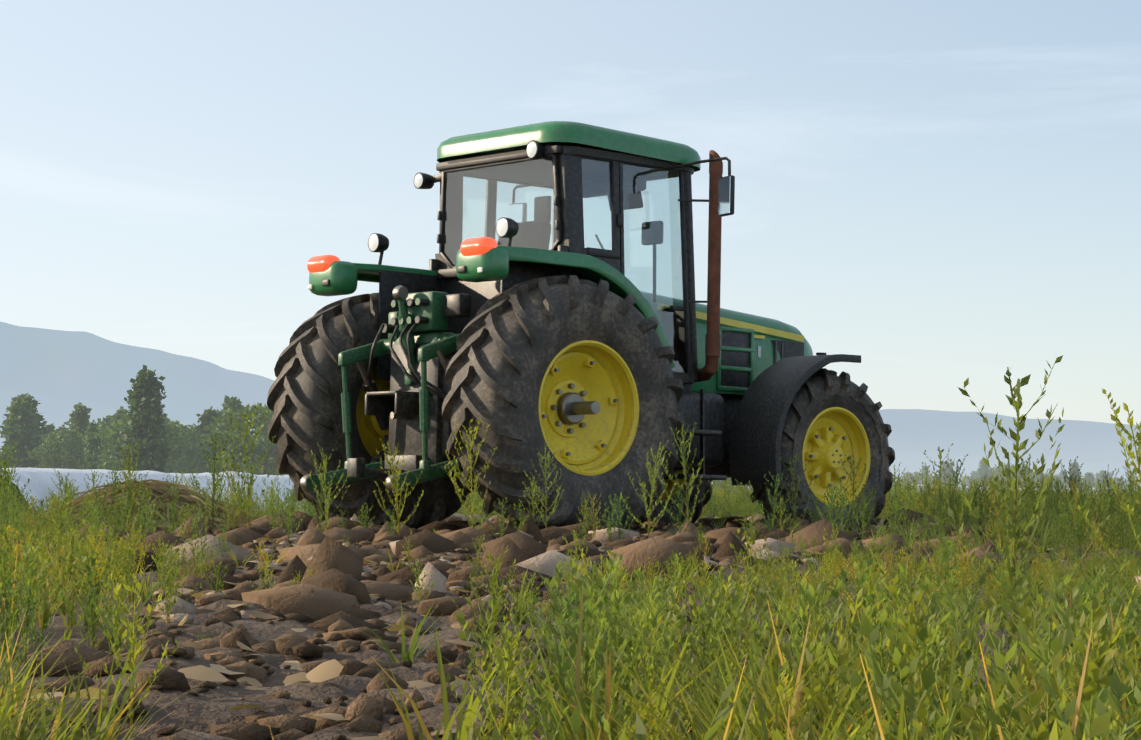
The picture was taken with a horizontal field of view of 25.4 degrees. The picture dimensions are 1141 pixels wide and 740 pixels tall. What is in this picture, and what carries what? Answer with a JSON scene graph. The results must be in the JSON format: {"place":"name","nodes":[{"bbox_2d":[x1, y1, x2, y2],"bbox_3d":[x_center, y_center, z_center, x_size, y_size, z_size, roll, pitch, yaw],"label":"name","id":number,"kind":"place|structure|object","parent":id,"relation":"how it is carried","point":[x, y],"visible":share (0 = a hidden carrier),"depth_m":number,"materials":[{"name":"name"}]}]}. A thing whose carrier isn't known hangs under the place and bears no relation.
{"place":"outdoors","nodes":[
{"label":"outdoors","id":0,"kind":"place"},
{"bbox_2d":[0,322,1140,487],"bbox_3d":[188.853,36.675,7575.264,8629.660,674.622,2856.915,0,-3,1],"label":"mountains","id":1,"kind":"structure","parent":0,"point":[58,374],"depth_m":8852.22,"materials":[{"name":"stone"}]},
{"bbox_2d":[0,508,1140,739],"bbox_3d":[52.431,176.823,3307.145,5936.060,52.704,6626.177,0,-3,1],"label":"ground","id":2,"kind":"structure","parent":0,"point":[198,716],"depth_m":4.02,"materials":[{"name":"brown soil"}]},
{"bbox_2d":[5,479,258,540],"bbox_3d":[-2.961,1.015,16.832,3.752,0.582,2.088,1,-3,-23],"label":"mound","id":3,"kind":"object","parent":2,"relation":"on","point":[160,488],"visible":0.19,"depth_m":16.74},
{"bbox_2d":[0,517,1126,739],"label":"rocks","id":4,"kind":"object","parent":2,"relation":"on","point":[326,671],"visible":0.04,"depth_m":3.92,"materials":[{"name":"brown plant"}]},
{"bbox_2d":[0,365,1134,495],"bbox_3d":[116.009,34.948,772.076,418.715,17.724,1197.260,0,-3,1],"label":"trees","id":5,"kind":"object","parent":2,"relation":"on","point":[165,444],"visible":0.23,"depth_m":217.93,"materials":[{"name":"green plant"}]},
{"bbox_2d":[0,468,1137,517],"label":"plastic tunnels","id":6,"kind":"object","parent":2,"relation":"on","point":[40,482],"visible":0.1,"depth_m":24.88,"materials":[{"name":"white plastic"}]},
{"bbox_2d":[0,547,1140,739],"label":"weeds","id":7,"kind":"object","parent":2,"relation":"on","point":[627,649],"visible":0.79,"depth_m":2.47,"materials":[{"name":"green plant"}]},
{"bbox_2d":[0,444,1140,697],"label":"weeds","id":8,"kind":"object","parent":2,"relation":"on","point":[1064,510],"visible":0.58,"depth_m":9.24,"materials":[{"name":"green plant"}]},
{"bbox_2d":[0,508,1140,739],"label":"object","id":9,"kind":"object","parent":2,"relation":"on","point":[330,596],"visible":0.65,"depth_m":7.34,"materials":[{"name":"brown stone"}]},
{"bbox_2d":[0,582,1140,739],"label":"grass","id":10,"kind":"structure","parent":2,"relation":"on","point":[12,726],"depth_m":2.24,"materials":[{"name":"green plant"}]},
{"bbox_2d":[0,402,1140,540],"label":"weeds","id":11,"kind":"object","parent":2,"relation":"on","point":[394,481],"visible":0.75,"depth_m":14.05,"materials":[{"name":"green plant"}]},
{"bbox_2d":[0,495,1140,668],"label":"grass tufts","id":12,"kind":"object","parent":2,"relation":"on","point":[61,607],"visible":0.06,"depth_m":6.59,"materials":[{"name":"green plant"}]},
{"bbox_2d":[267,121,894,529],"bbox_3d":[0.200,-0.188,16.644,4.113,2.627,2.377,4,-5,-41],"label":"tractor","id":13,"kind":"object","parent":2,"relation":"on","point":[597,371],"visible":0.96,"depth_m":15.95,"materials":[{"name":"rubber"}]},
{"bbox_2d":[131,462,1140,517],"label":"weeds","id":14,"kind":"object","parent":2,"relation":"on","point":[713,487],"visible":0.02,"depth_m":28.53,"materials":[{"name":"green plant"}]},
{"bbox_2d":[948,355,1140,739],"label":"tall weeds","id":15,"kind":"object","parent":2,"relation":"on","point":[1098,701],"visible":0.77,"depth_m":4.00,"materials":[{"name":"green plant"}]},
{"bbox_2d":[0,0,1140,424],"label":"sky","id":16,"kind":"structure","parent":0,"point":[939,194],"materials":[{"name":"blue"}]}
]}

